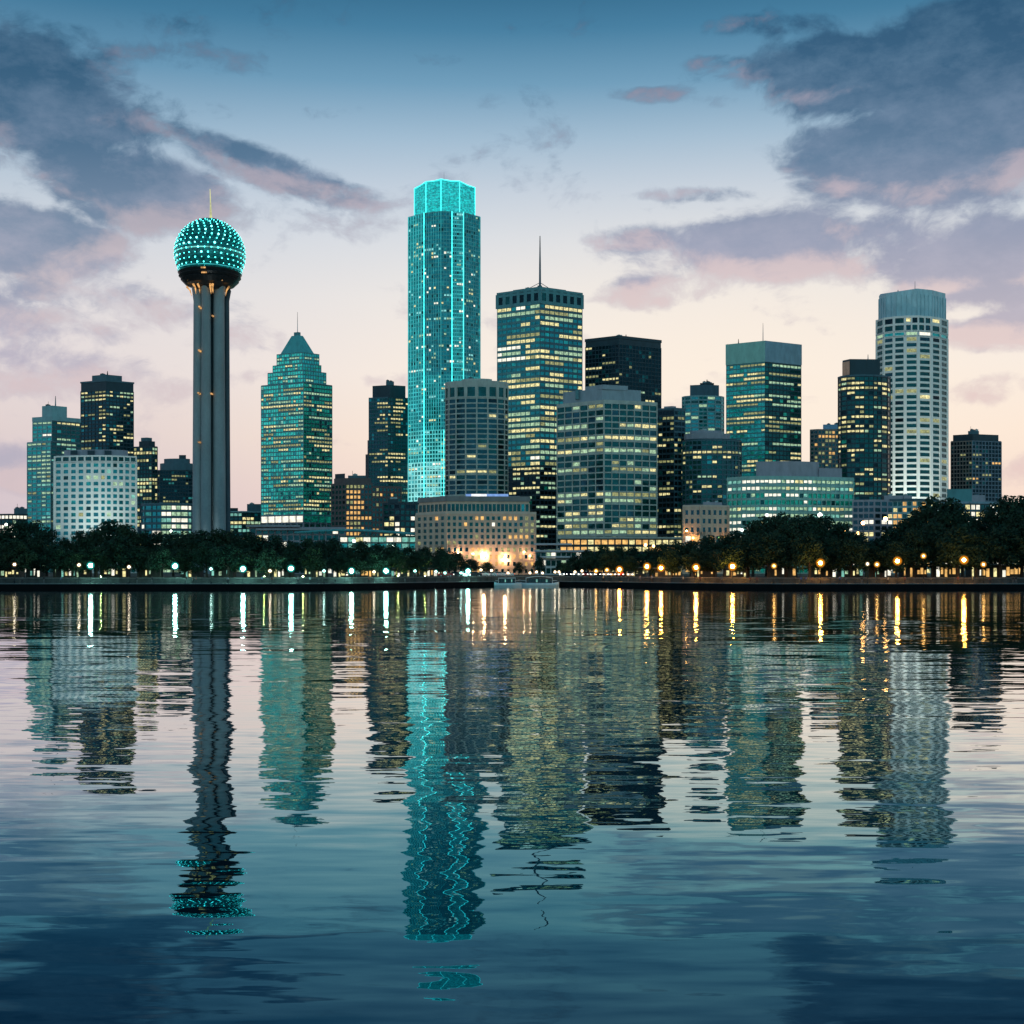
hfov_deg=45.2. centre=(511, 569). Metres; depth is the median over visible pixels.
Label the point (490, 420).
window
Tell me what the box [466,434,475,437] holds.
window
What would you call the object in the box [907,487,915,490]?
window
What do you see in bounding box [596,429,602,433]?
window
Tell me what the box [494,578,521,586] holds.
tour boat
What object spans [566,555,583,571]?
tree
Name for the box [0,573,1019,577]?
ground
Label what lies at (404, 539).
window
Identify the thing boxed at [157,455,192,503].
office block
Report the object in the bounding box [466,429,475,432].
window
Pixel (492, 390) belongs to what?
window
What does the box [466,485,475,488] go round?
window
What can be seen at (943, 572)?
park kiosk
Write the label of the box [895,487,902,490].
window
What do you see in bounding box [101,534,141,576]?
tree
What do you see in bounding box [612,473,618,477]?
window
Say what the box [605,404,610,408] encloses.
window
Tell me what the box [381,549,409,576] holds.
tree
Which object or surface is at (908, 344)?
window
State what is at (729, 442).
window
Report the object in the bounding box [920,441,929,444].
window
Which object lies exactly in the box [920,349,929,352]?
window
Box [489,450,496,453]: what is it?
window
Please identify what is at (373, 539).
window
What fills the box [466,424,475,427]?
window
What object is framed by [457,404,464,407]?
window
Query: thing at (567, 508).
window
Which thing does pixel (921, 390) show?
window
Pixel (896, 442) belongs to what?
window
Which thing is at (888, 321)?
window
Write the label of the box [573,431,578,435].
window
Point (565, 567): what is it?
tree
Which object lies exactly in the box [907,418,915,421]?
window
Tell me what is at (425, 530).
window
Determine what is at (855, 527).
window
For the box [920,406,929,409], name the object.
window
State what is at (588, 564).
tree
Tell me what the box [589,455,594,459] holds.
window
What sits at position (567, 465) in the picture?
window
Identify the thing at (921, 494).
window
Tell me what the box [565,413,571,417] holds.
window
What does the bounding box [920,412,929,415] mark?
window
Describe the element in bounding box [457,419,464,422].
window
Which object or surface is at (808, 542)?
tree
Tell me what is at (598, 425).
window
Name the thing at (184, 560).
tree
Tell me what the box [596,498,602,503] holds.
window
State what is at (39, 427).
window
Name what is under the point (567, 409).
window
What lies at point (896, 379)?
window
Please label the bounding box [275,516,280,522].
window
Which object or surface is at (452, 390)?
window
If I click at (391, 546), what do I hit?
tree
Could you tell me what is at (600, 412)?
window
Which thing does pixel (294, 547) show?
tree
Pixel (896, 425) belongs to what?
window
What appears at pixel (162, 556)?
tree
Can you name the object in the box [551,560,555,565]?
window
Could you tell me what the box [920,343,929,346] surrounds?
window
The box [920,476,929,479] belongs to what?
window
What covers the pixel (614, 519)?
window
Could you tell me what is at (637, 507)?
window
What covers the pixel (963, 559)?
street lamp
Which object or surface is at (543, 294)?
window
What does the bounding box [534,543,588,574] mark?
white pavilion
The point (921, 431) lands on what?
window
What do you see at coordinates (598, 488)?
window
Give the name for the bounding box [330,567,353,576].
park kiosk
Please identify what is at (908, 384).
window
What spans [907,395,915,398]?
window
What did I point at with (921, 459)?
window
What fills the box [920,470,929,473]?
window
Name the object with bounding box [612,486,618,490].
window
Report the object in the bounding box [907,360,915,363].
window
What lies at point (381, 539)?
window
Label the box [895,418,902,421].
window
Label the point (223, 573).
park kiosk
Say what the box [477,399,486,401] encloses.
window
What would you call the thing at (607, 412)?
window
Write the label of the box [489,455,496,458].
window
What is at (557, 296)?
window
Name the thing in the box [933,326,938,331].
window
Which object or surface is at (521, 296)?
window
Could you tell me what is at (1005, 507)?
tree
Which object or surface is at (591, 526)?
window
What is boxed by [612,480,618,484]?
window
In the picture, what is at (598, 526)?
window
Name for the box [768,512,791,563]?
tree
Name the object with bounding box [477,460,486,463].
window
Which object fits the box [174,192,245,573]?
observation tower
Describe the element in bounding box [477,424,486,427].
window
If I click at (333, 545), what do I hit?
tree
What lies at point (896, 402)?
window
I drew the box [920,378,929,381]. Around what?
window
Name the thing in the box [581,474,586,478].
window
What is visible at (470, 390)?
window
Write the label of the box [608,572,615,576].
parked car
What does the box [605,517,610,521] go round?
window
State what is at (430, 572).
park kiosk
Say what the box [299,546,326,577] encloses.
tree
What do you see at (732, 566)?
street lamp
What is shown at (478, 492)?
window
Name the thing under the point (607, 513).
window
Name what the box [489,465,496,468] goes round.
window
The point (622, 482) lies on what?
window
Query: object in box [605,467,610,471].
window
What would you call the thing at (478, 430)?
window
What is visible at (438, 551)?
tree
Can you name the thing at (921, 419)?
window
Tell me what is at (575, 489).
window
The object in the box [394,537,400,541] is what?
window
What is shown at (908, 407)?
window
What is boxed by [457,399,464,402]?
window
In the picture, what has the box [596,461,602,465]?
window
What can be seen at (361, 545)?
tree
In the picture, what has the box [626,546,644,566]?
tree
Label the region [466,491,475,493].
window
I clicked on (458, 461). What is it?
window
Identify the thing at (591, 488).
window
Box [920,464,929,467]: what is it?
window
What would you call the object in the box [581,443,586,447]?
window
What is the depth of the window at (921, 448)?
861.46 m
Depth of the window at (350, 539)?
567.93 m
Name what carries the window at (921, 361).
in the skyscraper at (912, 343)
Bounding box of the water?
[0,587,1023,1023]
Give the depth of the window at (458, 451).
791.48 m
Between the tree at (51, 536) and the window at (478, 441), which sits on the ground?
the tree at (51, 536)
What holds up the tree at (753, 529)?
on the ground
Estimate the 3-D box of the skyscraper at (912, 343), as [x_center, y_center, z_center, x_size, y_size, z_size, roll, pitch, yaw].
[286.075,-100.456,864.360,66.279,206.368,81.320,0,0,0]
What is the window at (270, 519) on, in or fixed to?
in the office tower at (296, 437)
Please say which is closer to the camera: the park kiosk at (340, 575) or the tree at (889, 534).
the park kiosk at (340, 575)
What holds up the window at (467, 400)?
in the office tower at (476, 436)
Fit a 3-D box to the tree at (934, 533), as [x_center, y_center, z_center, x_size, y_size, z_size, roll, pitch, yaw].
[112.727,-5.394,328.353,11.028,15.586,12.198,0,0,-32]
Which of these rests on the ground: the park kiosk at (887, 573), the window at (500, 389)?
the park kiosk at (887, 573)
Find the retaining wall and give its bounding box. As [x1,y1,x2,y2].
[0,576,1023,582]
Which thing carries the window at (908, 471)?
in the skyscraper at (912, 343)
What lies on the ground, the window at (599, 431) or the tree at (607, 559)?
the tree at (607, 559)
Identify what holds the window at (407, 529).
in the building at (397, 516)
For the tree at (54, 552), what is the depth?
315.59 m
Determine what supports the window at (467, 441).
in the office tower at (476, 436)
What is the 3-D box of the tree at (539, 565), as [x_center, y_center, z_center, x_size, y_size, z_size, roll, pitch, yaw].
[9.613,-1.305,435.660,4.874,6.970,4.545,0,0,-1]
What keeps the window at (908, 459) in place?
in the skyscraper at (912, 343)
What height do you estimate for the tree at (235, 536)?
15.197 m
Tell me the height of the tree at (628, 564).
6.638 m
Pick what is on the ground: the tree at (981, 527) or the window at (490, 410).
the tree at (981, 527)
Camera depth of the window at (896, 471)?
862.30 m
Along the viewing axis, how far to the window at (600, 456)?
721.80 m
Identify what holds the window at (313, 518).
in the office tower at (296, 437)
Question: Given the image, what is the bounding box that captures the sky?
[0,0,1023,513]
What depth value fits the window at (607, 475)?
720.48 m
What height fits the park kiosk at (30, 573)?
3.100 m
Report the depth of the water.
25.98 m
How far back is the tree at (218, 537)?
371.92 m
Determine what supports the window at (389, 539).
in the canopy hall
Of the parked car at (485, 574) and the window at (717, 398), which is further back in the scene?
the window at (717, 398)
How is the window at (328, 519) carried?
in the office tower at (296, 437)
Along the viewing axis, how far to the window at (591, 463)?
724.98 m
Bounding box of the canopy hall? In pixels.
[294,529,414,573]
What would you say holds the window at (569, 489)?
in the office block at (606, 460)
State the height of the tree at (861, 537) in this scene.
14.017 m
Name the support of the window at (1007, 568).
in the park kiosk at (1007, 571)
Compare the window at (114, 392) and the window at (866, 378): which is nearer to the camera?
the window at (866, 378)
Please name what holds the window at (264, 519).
in the office tower at (296, 437)
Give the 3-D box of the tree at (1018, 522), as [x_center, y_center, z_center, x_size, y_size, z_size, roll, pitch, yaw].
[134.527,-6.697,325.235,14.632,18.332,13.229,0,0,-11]
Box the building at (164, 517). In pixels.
[141,502,191,573]
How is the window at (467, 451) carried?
in the office tower at (476, 436)
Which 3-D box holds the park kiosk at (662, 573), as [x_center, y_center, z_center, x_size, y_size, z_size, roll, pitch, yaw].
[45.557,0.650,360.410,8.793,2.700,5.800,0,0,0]
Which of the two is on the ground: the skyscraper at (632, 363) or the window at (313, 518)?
the skyscraper at (632, 363)
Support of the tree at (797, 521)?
on the ground
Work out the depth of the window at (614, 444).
721.80 m
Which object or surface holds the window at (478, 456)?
in the office tower at (476, 436)
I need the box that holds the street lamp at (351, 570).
[349,568,353,582]
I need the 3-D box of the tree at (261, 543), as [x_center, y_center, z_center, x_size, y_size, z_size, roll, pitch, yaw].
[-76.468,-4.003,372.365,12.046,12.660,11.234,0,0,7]
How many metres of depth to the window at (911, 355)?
860.30 m
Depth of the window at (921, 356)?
861.56 m
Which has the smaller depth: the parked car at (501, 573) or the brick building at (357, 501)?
the parked car at (501, 573)
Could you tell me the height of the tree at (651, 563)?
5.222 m
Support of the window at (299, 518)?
in the office tower at (296, 437)
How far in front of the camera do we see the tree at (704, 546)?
366.69 m
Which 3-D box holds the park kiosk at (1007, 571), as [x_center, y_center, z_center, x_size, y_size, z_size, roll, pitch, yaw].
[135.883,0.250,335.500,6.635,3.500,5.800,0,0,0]
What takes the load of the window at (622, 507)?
in the office block at (606, 460)
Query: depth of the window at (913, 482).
860.30 m
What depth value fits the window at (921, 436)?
861.35 m
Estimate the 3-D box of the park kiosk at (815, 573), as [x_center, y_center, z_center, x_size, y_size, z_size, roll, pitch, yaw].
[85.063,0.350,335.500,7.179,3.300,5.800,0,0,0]
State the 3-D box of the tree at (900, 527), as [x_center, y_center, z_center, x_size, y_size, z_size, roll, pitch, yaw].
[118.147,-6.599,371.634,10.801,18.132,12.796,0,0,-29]
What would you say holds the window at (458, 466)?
in the office tower at (476, 436)
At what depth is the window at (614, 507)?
721.80 m
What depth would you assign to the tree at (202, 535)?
370.86 m
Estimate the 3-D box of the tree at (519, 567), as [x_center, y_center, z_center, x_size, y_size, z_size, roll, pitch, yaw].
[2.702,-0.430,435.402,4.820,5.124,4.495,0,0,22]
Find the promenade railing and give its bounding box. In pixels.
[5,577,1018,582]
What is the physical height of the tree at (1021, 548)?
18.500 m
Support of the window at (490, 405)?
in the office tower at (476, 436)
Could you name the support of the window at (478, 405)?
in the office tower at (476, 436)
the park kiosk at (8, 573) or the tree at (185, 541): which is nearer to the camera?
the park kiosk at (8, 573)
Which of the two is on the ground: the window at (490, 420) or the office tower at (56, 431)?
the office tower at (56, 431)
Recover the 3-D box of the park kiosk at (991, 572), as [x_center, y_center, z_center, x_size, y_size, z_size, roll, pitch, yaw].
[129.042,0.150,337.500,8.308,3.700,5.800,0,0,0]
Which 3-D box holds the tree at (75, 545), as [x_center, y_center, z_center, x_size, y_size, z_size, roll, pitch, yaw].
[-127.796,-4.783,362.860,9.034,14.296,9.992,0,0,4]
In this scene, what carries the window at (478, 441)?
in the office tower at (476, 436)
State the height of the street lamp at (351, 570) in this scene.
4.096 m
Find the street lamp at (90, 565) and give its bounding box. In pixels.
[88,563,92,582]
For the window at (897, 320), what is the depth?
862.19 m
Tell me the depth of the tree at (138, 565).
325.81 m
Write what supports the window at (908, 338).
in the skyscraper at (912, 343)
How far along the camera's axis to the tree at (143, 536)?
371.36 m
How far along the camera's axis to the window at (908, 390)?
860.30 m
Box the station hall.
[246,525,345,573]
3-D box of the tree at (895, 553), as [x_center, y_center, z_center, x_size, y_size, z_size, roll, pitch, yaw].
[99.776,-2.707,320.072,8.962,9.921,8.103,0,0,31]
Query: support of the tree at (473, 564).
on the ground
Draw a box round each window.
[28,422,79,571]
[56,463,134,571]
[81,391,132,455]
[137,448,156,544]
[152,531,190,571]
[158,471,192,502]
[261,353,331,514]
[262,517,266,522]
[268,517,273,522]
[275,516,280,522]
[282,516,288,521]
[290,516,295,521]
[297,516,302,521]
[304,516,309,521]
[311,516,317,521]
[319,516,324,522]
[326,517,330,522]
[340,537,346,541]
[347,488,399,535]
[348,537,354,541]
[356,537,362,541]
[369,398,407,501]
[371,537,377,541]
[379,537,385,541]
[387,537,392,541]
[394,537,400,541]
[401,528,414,535]
[402,537,408,541]
[409,212,479,496]
[418,529,533,572]
[446,388,506,494]
[450,388,454,396]
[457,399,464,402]
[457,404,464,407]
[457,409,464,412]
[457,414,464,417]
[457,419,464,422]
[457,445,464,448]
[457,450,464,453]
[457,455,464,458]
[457,460,464,463]
[457,465,464,468]
[457,475,464,478]
[458,387,463,396]
[466,399,475,401]
[466,404,475,407]
[466,409,475,412]
[466,414,475,417]
[466,419,475,422]
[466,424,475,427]
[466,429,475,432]
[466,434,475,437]
[466,440,475,442]
[466,445,475,447]
[466,450,475,453]
[466,460,475,463]
[466,465,475,468]
[466,475,475,478]
[466,480,475,483]
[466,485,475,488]
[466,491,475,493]
[467,387,474,395]
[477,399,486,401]
[477,404,486,407]
[477,409,486,412]
[477,414,486,417]
[477,419,486,422]
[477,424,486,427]
[477,429,486,432]
[477,434,486,437]
[477,439,486,442]
[477,450,486,453]
[477,455,486,458]
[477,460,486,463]
[477,465,486,468]
[477,475,486,478]
[477,480,486,483]
[477,485,486,488]
[477,491,486,493]
[478,387,485,395]
[489,387,495,396]
[489,399,496,402]
[489,404,496,407]
[489,409,496,412]
[489,419,496,422]
[489,445,496,448]
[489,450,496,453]
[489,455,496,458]
[489,460,496,463]
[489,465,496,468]
[489,475,496,478]
[498,304,581,549]
[499,388,502,396]
[520,295,523,302]
[527,294,530,301]
[534,293,537,300]
[542,293,545,300]
[549,294,552,301]
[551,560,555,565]
[556,295,559,302]
[558,404,655,547]
[565,407,571,411]
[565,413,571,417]
[565,419,571,423]
[565,432,571,436]
[565,444,571,448]
[565,456,571,460]
[565,463,571,467]
[565,475,571,479]
[565,481,571,485]
[565,487,571,491]
[565,506,571,510]
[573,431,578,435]
[573,456,578,460]
[573,481,578,485]
[573,487,578,491]
[581,418,586,422]
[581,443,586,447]
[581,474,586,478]
[581,499,586,503]
[586,344,660,407]
[589,411,594,415]
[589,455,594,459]
[589,461,594,465]
[589,480,594,484]
[589,486,594,490]
[589,499,594,503]
[589,524,594,528]
[596,410,602,414]
[596,423,602,427]
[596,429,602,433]
[596,454,602,458]
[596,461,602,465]
[596,467,602,471]
[596,473,602,477]
[596,479,602,484]
[596,486,602,490]
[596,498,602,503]
[596,524,602,528]
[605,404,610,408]
[605,410,610,414]
[605,429,610,433]
[605,454,610,458]
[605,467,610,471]
[605,473,610,477]
[605,486,610,490]
[605,505,610,509]
[605,511,610,515]
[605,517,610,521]
[605,524,610,528]
[612,404,618,408]
[612,410,618,414]
[612,417,618,421]
[612,423,618,427]
[612,429,618,433]
[612,442,618,446]
[612,454,618,458]
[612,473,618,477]
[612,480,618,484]
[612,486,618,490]
[612,505,618,509]
[612,511,618,515]
[612,517,618,521]
[620,480,625,484]
[620,486,625,490]
[620,505,625,509]
[620,511,625,515]
[635,505,640,509]
[659,411,683,536]
[683,397,722,430]
[683,441,740,503]
[726,363,800,475]
[728,480,852,572]
[819,431,837,466]
[838,377,889,499]
[854,526,891,572]
[877,318,946,501]
[885,319,892,324]
[885,326,892,331]
[895,318,903,323]
[895,325,903,330]
[895,349,902,352]
[895,372,902,375]
[895,378,902,381]
[895,401,902,404]
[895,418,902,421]
[895,424,902,427]
[895,441,902,444]
[895,470,902,473]
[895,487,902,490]
[906,332,916,334]
[907,337,915,340]
[907,343,915,346]
[907,354,915,357]
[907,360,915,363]
[907,366,915,369]
[907,383,915,386]
[907,389,915,392]
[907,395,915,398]
[907,406,915,409]
[907,412,915,415]
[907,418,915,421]
[907,435,915,438]
[907,441,915,444]
[907,447,915,450]
[907,458,915,461]
[907,464,915,467]
[907,470,915,473]
[907,481,915,484]
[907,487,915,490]
[920,337,929,340]
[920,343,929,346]
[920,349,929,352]
[920,354,929,358]
[920,360,929,363]
[920,366,929,369]
[920,372,929,375]
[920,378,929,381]
[920,383,929,386]
[920,389,929,392]
[920,395,929,398]
[920,401,929,404]
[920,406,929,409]
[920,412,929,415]
[920,418,929,421]
[920,424,929,427]
[920,430,929,432]
[920,435,929,438]
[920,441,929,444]
[920,447,929,450]
[920,453,929,456]
[920,458,929,461]
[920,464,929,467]
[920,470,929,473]
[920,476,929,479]
[920,482,929,484]
[920,487,929,490]
[920,493,929,496]
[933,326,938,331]
[936,568,939,576]
[951,441,1000,500]
[1006,567,1009,575]
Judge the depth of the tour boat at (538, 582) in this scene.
360.49 m
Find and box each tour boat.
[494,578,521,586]
[516,576,558,586]
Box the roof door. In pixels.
[575,390,578,399]
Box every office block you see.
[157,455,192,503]
[556,385,657,549]
[682,428,741,505]
[727,461,853,573]
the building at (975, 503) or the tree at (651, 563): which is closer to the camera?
the tree at (651, 563)
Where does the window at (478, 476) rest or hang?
in the office tower at (476, 436)
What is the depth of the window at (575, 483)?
731.82 m
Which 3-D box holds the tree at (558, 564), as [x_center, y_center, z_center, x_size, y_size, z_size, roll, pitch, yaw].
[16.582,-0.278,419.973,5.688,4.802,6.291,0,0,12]
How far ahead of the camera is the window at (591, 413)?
724.98 m
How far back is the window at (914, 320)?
865.99 m
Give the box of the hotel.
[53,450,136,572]
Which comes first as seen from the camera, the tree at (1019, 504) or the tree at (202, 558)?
the tree at (202, 558)
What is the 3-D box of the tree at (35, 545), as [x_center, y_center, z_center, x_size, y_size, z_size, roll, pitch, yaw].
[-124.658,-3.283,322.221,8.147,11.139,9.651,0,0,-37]
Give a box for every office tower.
[27,396,81,572]
[80,371,133,455]
[133,438,157,544]
[260,312,331,526]
[365,380,407,502]
[445,377,508,495]
[658,406,684,536]
[682,381,723,433]
[810,423,837,467]
[838,358,890,499]
[951,429,1001,501]
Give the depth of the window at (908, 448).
860.41 m
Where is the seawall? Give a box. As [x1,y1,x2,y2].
[0,581,1023,589]
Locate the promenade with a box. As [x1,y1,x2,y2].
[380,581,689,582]
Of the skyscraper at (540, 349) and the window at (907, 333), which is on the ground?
the skyscraper at (540, 349)
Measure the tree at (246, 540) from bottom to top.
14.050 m
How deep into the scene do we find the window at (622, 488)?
723.12 m
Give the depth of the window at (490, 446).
791.77 m
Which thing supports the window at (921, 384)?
in the skyscraper at (912, 343)
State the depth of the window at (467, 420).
790.23 m
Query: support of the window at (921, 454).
in the skyscraper at (912, 343)
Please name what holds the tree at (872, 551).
on the ground
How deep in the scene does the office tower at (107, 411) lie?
965.82 m
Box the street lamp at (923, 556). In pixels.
[922,554,924,582]
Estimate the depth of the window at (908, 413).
860.30 m
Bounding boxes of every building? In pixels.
[0,507,27,572]
[141,502,191,573]
[231,502,260,572]
[331,471,401,535]
[383,497,418,535]
[415,494,536,574]
[558,536,681,573]
[682,500,729,573]
[852,493,911,573]
[890,496,935,573]
[946,489,997,573]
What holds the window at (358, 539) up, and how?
in the canopy hall
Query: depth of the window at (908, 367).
860.30 m
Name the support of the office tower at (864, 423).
on the ground
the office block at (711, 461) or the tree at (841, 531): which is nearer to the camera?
the tree at (841, 531)
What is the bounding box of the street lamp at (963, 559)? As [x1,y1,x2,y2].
[961,557,966,582]
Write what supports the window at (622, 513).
in the office block at (606, 460)
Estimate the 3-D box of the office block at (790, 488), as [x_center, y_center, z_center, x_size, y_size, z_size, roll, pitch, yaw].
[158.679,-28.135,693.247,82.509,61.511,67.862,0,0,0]
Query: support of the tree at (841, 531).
on the ground
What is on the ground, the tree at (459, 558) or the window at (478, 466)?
the tree at (459, 558)
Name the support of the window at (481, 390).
in the office tower at (476, 436)
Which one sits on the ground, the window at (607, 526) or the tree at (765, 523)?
the tree at (765, 523)
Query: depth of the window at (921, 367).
861.35 m
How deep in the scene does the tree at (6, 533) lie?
359.66 m
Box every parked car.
[438,572,453,576]
[449,572,462,576]
[457,572,470,576]
[468,572,481,576]
[478,572,489,576]
[494,572,505,575]
[601,572,608,576]
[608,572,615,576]
[616,572,623,576]
[626,572,633,576]
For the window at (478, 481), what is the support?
in the office tower at (476, 436)
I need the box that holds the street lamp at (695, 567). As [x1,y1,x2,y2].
[693,565,698,582]
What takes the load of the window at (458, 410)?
in the office tower at (476, 436)
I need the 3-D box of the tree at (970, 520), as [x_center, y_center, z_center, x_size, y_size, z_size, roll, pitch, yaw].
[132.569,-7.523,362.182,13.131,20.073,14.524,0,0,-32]
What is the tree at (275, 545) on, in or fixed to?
on the ground
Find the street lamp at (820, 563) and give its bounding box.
[818,560,823,582]
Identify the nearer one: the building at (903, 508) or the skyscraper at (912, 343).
the building at (903, 508)
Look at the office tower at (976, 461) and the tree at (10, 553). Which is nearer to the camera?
the tree at (10, 553)
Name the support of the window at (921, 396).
in the skyscraper at (912, 343)
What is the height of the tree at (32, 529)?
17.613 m
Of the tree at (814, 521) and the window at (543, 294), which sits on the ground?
the tree at (814, 521)
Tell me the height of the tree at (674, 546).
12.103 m
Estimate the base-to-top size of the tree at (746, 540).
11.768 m
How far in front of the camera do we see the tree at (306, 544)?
362.42 m
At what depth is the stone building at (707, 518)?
622.12 m
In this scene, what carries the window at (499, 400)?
in the office tower at (476, 436)
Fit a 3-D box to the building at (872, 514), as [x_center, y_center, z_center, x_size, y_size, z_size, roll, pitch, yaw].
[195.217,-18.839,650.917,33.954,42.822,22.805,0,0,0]
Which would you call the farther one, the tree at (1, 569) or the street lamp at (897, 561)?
the tree at (1, 569)
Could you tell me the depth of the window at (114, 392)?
966.56 m
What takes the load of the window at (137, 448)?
in the office tower at (145, 452)
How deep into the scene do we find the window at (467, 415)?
790.23 m
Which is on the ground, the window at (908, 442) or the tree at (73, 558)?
the tree at (73, 558)
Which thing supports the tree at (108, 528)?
on the ground
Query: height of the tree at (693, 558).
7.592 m
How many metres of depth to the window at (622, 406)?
727.82 m
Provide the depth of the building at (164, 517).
700.42 m
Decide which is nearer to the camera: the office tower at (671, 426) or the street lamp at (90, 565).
the street lamp at (90, 565)
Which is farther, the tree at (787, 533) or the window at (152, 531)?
the window at (152, 531)
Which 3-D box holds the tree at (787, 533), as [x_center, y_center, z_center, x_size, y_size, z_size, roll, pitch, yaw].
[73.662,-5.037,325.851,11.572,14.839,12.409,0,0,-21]
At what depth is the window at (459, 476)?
791.39 m
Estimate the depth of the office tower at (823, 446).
1081.62 m
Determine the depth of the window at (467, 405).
790.23 m
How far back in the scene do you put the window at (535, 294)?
871.72 m
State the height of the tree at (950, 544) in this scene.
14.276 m
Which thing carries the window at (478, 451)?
in the office tower at (476, 436)
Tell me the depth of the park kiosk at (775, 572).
336.00 m
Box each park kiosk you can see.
[0,567,24,576]
[26,566,44,576]
[55,566,91,576]
[100,565,130,576]
[137,566,162,576]
[180,567,203,576]
[207,566,235,576]
[247,566,266,576]
[270,569,294,576]
[304,566,327,576]
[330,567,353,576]
[361,567,383,576]
[389,568,413,576]
[420,568,444,575]
[622,567,644,576]
[653,568,682,576]
[691,567,716,576]
[723,567,750,576]
[765,565,795,576]
[811,565,838,576]
[837,565,862,576]
[865,566,890,576]
[898,564,929,576]
[931,565,959,576]
[966,564,997,576]
[997,564,1019,576]
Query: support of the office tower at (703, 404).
on the ground
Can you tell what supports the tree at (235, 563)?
on the ground
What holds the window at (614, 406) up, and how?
in the office block at (606, 460)
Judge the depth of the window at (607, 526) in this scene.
720.48 m
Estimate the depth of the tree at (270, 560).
309.13 m
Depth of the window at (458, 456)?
791.48 m
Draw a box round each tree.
[0,519,32,562]
[0,528,14,566]
[0,538,38,577]
[0,547,9,570]
[17,519,50,560]
[22,536,49,577]
[34,544,70,577]
[40,527,58,575]
[51,537,70,566]
[57,550,89,577]
[65,530,87,555]
[76,545,113,577]
[78,527,112,576]
[88,520,125,545]
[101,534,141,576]
[108,523,142,564]
[116,546,158,577]
[136,529,155,561]
[140,531,172,569]
[144,545,174,577]
[161,531,180,576]
[169,531,203,569]
[170,548,197,577]
[188,541,223,577]
[191,529,216,569]
[200,528,237,560]
[207,543,253,577]
[223,529,241,557]
[231,531,262,562]
[231,547,258,577]
[252,536,269,564]
[253,548,286,577]
[259,534,294,562]
[276,550,305,576]
[280,542,307,572]
[297,537,320,570]
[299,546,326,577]
[314,540,332,562]
[322,538,349,568]
[323,551,349,576]
[342,558,366,577]
[344,547,359,571]
[348,541,372,575]
[362,543,398,565]
[364,549,390,576]
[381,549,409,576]
[385,543,400,570]
[401,546,417,567]
[404,550,432,576]
[419,546,433,571]
[428,546,451,570]
[430,552,457,576]
[448,551,470,571]
[462,559,480,571]
[478,562,496,571]
[513,562,525,575]
[533,556,545,575]
[552,562,562,573]
[558,563,574,571]
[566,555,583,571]
[575,549,595,571]
[579,555,602,571]
[591,545,610,571]
[595,550,623,571]
[610,545,636,568]
[617,555,639,576]
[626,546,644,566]
[639,548,656,575]
[641,560,658,576]
[647,543,680,567]
[657,549,683,576]
[669,540,692,570]
[678,539,698,575]
[681,550,710,576]
[690,535,724,563]
[701,550,724,576]
[710,535,732,566]
[712,544,745,577]
[724,530,742,553]
[730,534,769,577]
[737,520,771,576]
[747,531,792,577]
[754,516,776,575]
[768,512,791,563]
[770,523,805,577]
[775,515,817,576]
[789,532,829,577]
[802,513,837,564]
[811,536,843,576]
[818,514,837,533]
[821,522,856,545]
[829,538,871,577]
[841,531,875,554]
[855,546,890,577]
[873,526,902,564]
[876,541,910,577]
[888,518,918,560]
[900,527,934,577]
[905,508,921,562]
[911,494,945,562]
[913,521,949,577]
[919,497,969,561]
[934,524,981,577]
[950,512,981,576]
[957,530,1005,577]
[972,516,997,563]
[976,526,1023,577]
[979,508,998,563]
[982,495,1023,559]
[991,495,1023,563]
[1003,511,1023,577]
[1014,519,1023,559]
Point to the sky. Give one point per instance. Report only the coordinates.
(707, 175)
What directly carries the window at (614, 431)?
in the office block at (606, 460)
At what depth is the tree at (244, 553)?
324.29 m
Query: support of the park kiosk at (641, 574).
on the ground
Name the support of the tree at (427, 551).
on the ground
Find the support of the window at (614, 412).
in the office block at (606, 460)
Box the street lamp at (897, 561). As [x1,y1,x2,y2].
[894,558,900,582]
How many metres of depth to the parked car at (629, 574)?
348.03 m
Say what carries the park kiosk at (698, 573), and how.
on the ground
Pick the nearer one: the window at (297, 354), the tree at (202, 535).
the tree at (202, 535)
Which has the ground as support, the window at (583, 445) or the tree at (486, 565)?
the tree at (486, 565)
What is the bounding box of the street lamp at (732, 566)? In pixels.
[730,564,734,582]
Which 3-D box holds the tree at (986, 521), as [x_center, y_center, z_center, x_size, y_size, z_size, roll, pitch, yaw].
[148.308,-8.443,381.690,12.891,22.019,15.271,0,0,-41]
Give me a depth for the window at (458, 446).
791.58 m
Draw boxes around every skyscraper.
[408,179,480,502]
[496,241,583,549]
[585,335,661,408]
[726,339,801,475]
[875,289,948,510]
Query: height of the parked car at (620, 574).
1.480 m
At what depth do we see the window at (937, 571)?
331.92 m
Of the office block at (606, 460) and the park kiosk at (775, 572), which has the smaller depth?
the park kiosk at (775, 572)

